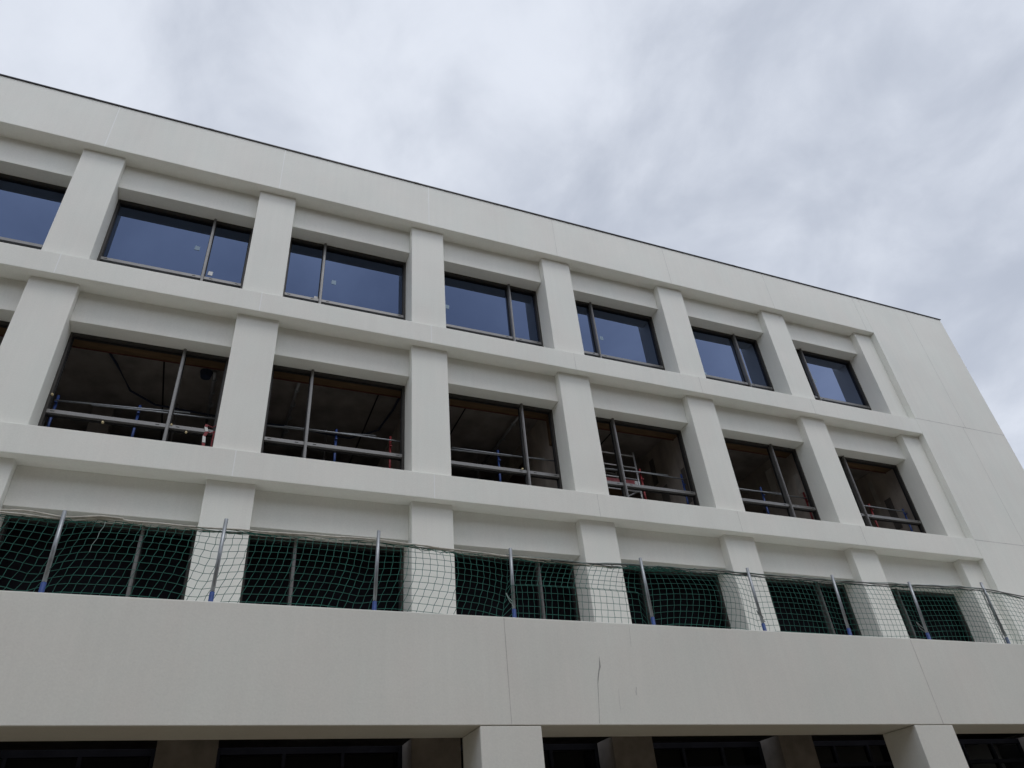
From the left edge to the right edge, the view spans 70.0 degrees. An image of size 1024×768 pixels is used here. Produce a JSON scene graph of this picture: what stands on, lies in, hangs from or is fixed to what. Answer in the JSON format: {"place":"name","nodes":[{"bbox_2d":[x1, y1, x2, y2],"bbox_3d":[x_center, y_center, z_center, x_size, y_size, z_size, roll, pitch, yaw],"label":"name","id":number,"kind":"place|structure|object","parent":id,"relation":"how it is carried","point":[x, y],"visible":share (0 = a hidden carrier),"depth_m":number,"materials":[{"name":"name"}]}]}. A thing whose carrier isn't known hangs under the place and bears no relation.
{"place":"outdoors","nodes":[
{"label":"outdoors","id":0,"kind":"place"},
{"bbox_2d":[0,0,1023,468],"label":"sky","id":1,"kind":"structure","parent":0,"point":[871,150],"materials":[{"name":"grey"}]},
{"bbox_2d":[602,451,642,498],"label":"scaffold tower","id":2,"kind":"structure","parent":0,"point":[615,491],"depth_m":17.87,"materials":[{"name":"metal"}]},
{"label":"ground","id":3,"kind":"structure","parent":0,"visible":0},
{"bbox_2d":[0,74,1023,767],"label":"building","id":4,"kind":"structure","parent":3,"relation":"on","point":[244,292],"depth_m":15.03,"materials":[{"name":"concrete"}]},
{"bbox_2d":[0,321,9,328],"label":"window","id":5,"kind":"structure","parent":4,"relation":"in","point":[3,324],"depth_m":13.39,"materials":[{"name":"brown metal"}]},
{"bbox_2d":[0,173,66,249],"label":"window","id":6,"kind":"structure","parent":4,"relation":"in","point":[29,208],"depth_m":15.06,"materials":[{"name":"blue glass"}]},
{"bbox_2d":[38,510,66,592],"bbox_3d":[-5.211,2.175,8.166,0.140,1.670,0.120,9,-39,-20],"label":"net post","id":7,"kind":"object","parent":4,"relation":"attached to","point":[42,587],"visible":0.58,"depth_m":8.33,"materials":[{"name":"silver metal"}]},
{"bbox_2d":[0,749,155,767],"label":"shop window","id":8,"kind":"structure","parent":4,"relation":"in","point":[87,758],"depth_m":10.13,"materials":[{"name":"black glass"}]},
{"bbox_2d":[0,515,196,599],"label":"window","id":9,"kind":"structure","parent":4,"relation":"in","point":[115,527],"depth_m":11.97,"materials":[{"name":"brown metal"}]},
{"bbox_2d":[46,395,214,436],"bbox_3d":[-6.898,0.931,13.371,2.821,1.326,0.109,10,-39,-20],"label":"guardrail","id":10,"kind":"object","parent":4,"relation":"on","point":[57,400],"visible":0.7,"depth_m":13.56,"materials":[{"name":"silver metal"}]},
{"bbox_2d":[201,424,215,446],"bbox_3d":[-5.618,0.983,13.540,0.201,0.566,0.026,10,-39,-20],"label":"barrier tape","id":11,"kind":"object","parent":10,"relation":"hanging from","point":[205,434],"visible":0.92,"depth_m":13.55,"materials":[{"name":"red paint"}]},
{"bbox_2d":[38,332,228,446],"bbox_3d":[-6.895,0.274,13.527,2.822,2.520,0.175,10,-39,-20],"label":"window","id":12,"kind":"structure","parent":4,"relation":"in","point":[168,427],"depth_m":13.56,"materials":[{"name":"brown metal"}]},
{"bbox_2d":[97,199,252,288],"bbox_3d":[-7.198,-2.777,15.750,2.822,2.546,0.175,10,-39,-20],"label":"window","id":13,"kind":"structure","parent":4,"relation":"in","point":[140,236],"depth_m":15.97,"materials":[{"name":"blue glass"}]},
{"bbox_2d":[208,518,227,601],"bbox_3d":[-3.586,2.421,8.794,0.140,1.750,0.120,11,-39,-19],"label":"net post","id":14,"kind":"object","parent":4,"relation":"attached to","point":[215,575],"visible":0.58,"depth_m":8.96,"materials":[{"name":"silver metal"}]},
{"bbox_2d":[0,509,1023,643],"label":"safety net","id":15,"kind":"object","parent":14,"relation":"attached to","point":[97,518],"visible":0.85,"depth_m":10.13,"materials":[{"name":"green fabric"}]},
{"bbox_2d":[215,746,401,767],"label":"shop window","id":16,"kind":"structure","parent":4,"relation":"in","point":[350,756],"depth_m":11.21,"materials":[{"name":"black glass"}]},
{"bbox_2d":[239,535,403,611],"bbox_3d":[-3.237,3.896,12.554,2.797,2.524,0.175,10,-39,-20],"label":"window","id":17,"kind":"structure","parent":4,"relation":"in","point":[269,540],"depth_m":13.13,"materials":[{"name":"brown metal"}]},
{"bbox_2d":[261,365,404,469],"bbox_3d":[-3.540,0.849,14.774,2.797,2.520,0.175,10,-39,-20],"label":"window","id":18,"kind":"structure","parent":4,"relation":"in","point":[304,445],"depth_m":14.83,"materials":[{"name":"brown metal"}]},
{"bbox_2d":[267,425,399,468],"bbox_3d":[-3.555,1.477,14.635,2.951,1.396,0.109,10,-39,-20],"label":"guardrail","id":19,"kind":"object","parent":4,"relation":"on","point":[336,432],"visible":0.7,"depth_m":14.96,"materials":[{"name":"silver metal"}]},
{"bbox_2d":[283,237,405,319],"bbox_3d":[-3.843,-2.202,16.997,2.797,2.546,0.175,10,-39,-20],"label":"window","id":20,"kind":"structure","parent":4,"relation":"in","point":[324,274],"depth_m":17.24,"materials":[{"name":"blue glass"}]},
{"bbox_2d":[372,530,380,609],"bbox_3d":[-1.773,2.720,9.478,0.140,1.780,0.120,11,-39,-19],"label":"net post","id":21,"kind":"object","parent":4,"relation":"attached to","point":[374,604],"visible":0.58,"depth_m":9.63,"materials":[{"name":"silver metal"}]},
{"bbox_2d":[444,271,542,346],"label":"window","id":22,"kind":"structure","parent":4,"relation":"in","point":[472,305],"depth_m":18.50,"materials":[{"name":"blue glass"}]},
{"bbox_2d":[451,447,553,481],"bbox_3d":[-0.293,2.024,15.856,3.001,1.426,0.109,10,-39,-20],"label":"guardrail","id":23,"kind":"object","parent":4,"relation":"on","point":[497,454],"visible":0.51,"depth_m":16.09,"materials":[{"name":"silver metal"}]},
{"bbox_2d":[449,393,562,488],"bbox_3d":[-0.230,1.416,16.004,2.725,2.520,0.175,10,-39,-20],"label":"window","id":24,"kind":"structure","parent":4,"relation":"in","point":[520,407],"depth_m":16.30,"materials":[{"name":"brown metal"}]},
{"bbox_2d":[509,548,516,617],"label":"net post","id":25,"kind":"object","parent":4,"relation":"attached to","point":[512,583],"visible":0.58,"depth_m":10.30,"materials":[{"name":"silver metal"}]},
{"bbox_2d":[509,463,524,484],"bbox_3d":[0.258,3.091,18.129,0.028,2.286,1.200,10,-39,-20],"label":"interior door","id":26,"kind":"structure","parent":4,"relation":"in","point":[515,479],"depth_m":18.65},
{"bbox_2d":[454,553,580,620],"bbox_3d":[0.072,4.463,13.784,2.725,2.524,0.175,10,-39,-20],"label":"window","id":27,"kind":"structure","parent":4,"relation":"in","point":[539,588],"depth_m":14.44,"materials":[{"name":"brown metal"}]},
{"bbox_2d":[461,743,599,767],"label":"shop window","id":28,"kind":"structure","parent":4,"relation":"in","point":[555,755],"depth_m":12.70,"materials":[{"name":"black glass"}]},
{"bbox_2d":[575,300,664,369],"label":"window","id":29,"kind":"structure","parent":4,"relation":"in","point":[608,333],"depth_m":19.76,"materials":[{"name":"blue glass"}]},
{"bbox_2d":[605,468,688,504],"bbox_3d":[2.970,2.575,17.075,2.755,1.446,0.109,10,-39,-20],"label":"guardrail","id":30,"kind":"object","parent":4,"relation":"on","point":[656,474],"visible":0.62,"depth_m":17.51,"materials":[{"name":"silver metal"}]},
{"bbox_2d":[639,557,655,624],"bbox_3d":[2.074,3.404,10.889,0.140,1.720,0.120,9,-38,-21],"label":"net post","id":31,"kind":"object","parent":4,"relation":"attached to","point":[647,593],"visible":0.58,"depth_m":11.04,"materials":[{"name":"silver metal"}]},
{"bbox_2d":[596,417,699,505],"bbox_3d":[3.061,1.980,17.227,2.757,2.520,0.175,10,-39,-20],"label":"window","id":32,"kind":"structure","parent":4,"relation":"in","point":[624,486],"depth_m":17.34,"materials":[{"name":"brown metal"}]},
{"bbox_2d":[622,566,730,628],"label":"window","id":33,"kind":"structure","parent":4,"relation":"in","point":[640,579],"depth_m":15.70,"materials":[{"name":"brown metal"}]},
{"bbox_2d":[653,742,766,767],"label":"shop window","id":34,"kind":"structure","parent":4,"relation":"in","point":[679,754],"depth_m":13.67,"materials":[{"name":"black glass"}]},
{"bbox_2d":[691,326,774,391],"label":"window","id":35,"kind":"structure","parent":4,"relation":"in","point":[724,357],"depth_m":21.03,"materials":[{"name":"blue glass"}]},
{"bbox_2d":[746,568,766,630],"bbox_3d":[3.955,3.730,11.585,0.140,1.710,0.120,9,-39,-20],"label":"net post","id":36,"kind":"object","parent":4,"relation":"attached to","point":[756,600],"visible":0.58,"depth_m":11.75,"materials":[{"name":"silver metal"}]},
{"bbox_2d":[724,438,820,520],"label":"window","id":37,"kind":"structure","parent":4,"relation":"in","point":[787,504],"depth_m":18.83,"materials":[{"name":"brown metal"}]},
{"bbox_2d":[739,487,813,519],"bbox_3d":[6.396,3.179,18.336,2.955,1.406,0.109,10,-39,-20],"label":"guardrail","id":38,"kind":"object","parent":4,"relation":"on","point":[776,493],"visible":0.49,"depth_m":18.71,"materials":[{"name":"silver metal"}]},
{"bbox_2d":[765,578,861,635],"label":"window","id":39,"kind":"structure","parent":4,"relation":"in","point":[817,587],"depth_m":16.95,"materials":[{"name":"brown metal"}]},
{"bbox_2d":[796,348,870,409],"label":"window","id":40,"kind":"structure","parent":4,"relation":"in","point":[830,379],"depth_m":22.32,"materials":[{"name":"blue glass"}]},
{"bbox_2d":[830,575,851,634],"bbox_3d":[5.582,4.005,12.192,0.140,1.720,0.120,12,-39,-18],"label":"net post","id":41,"kind":"object","parent":4,"relation":"attached to","point":[841,607],"visible":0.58,"depth_m":12.36,"materials":[{"name":"silver metal"}]},
{"bbox_2d":[813,740,893,767],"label":"shop window","id":42,"kind":"structure","parent":4,"relation":"in","point":[870,753],"depth_m":14.85,"materials":[{"name":"black glass"}]},
{"bbox_2d":[838,455,925,532],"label":"window","id":43,"kind":"structure","parent":4,"relation":"in","point":[866,517],"depth_m":19.87,"materials":[{"name":"brown metal"}]},
{"bbox_2d":[864,504,912,531],"bbox_3d":[9.717,3.779,19.546,2.724,1.326,0.109,10,-39,-20],"label":"guardrail","id":44,"kind":"object","parent":4,"relation":"on","point":[871,509],"visible":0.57,"depth_m":19.99,"materials":[{"name":"silver metal"}]},
{"bbox_2d":[907,582,930,639],"bbox_3d":[7.243,4.290,12.809,0.140,1.720,0.120,13,-40,-18],"label":"net post","id":45,"kind":"object","parent":4,"relation":"attached to","point":[919,612],"visible":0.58,"depth_m":12.98,"materials":[{"name":"silver metal"}]},
{"bbox_2d":[891,588,974,641],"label":"window","id":46,"kind":"structure","parent":4,"relation":"in","point":[955,606],"depth_m":18.11,"materials":[{"name":"brown metal"}]},
{"bbox_2d":[958,739,1023,767],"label":"shop window","id":47,"kind":"structure","parent":4,"relation":"in","point":[999,753],"depth_m":16.22,"materials":[{"name":"black glass"}]},
{"bbox_2d":[980,582,1010,643],"bbox_3d":[9.070,4.555,13.525,0.140,1.840,0.120,11,-39,-19],"label":"net post","id":48,"kind":"object","parent":4,"relation":"attached to","point":[981,585],"visible":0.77,"depth_m":13.74,"materials":[{"name":"grey metal"}]}
]}

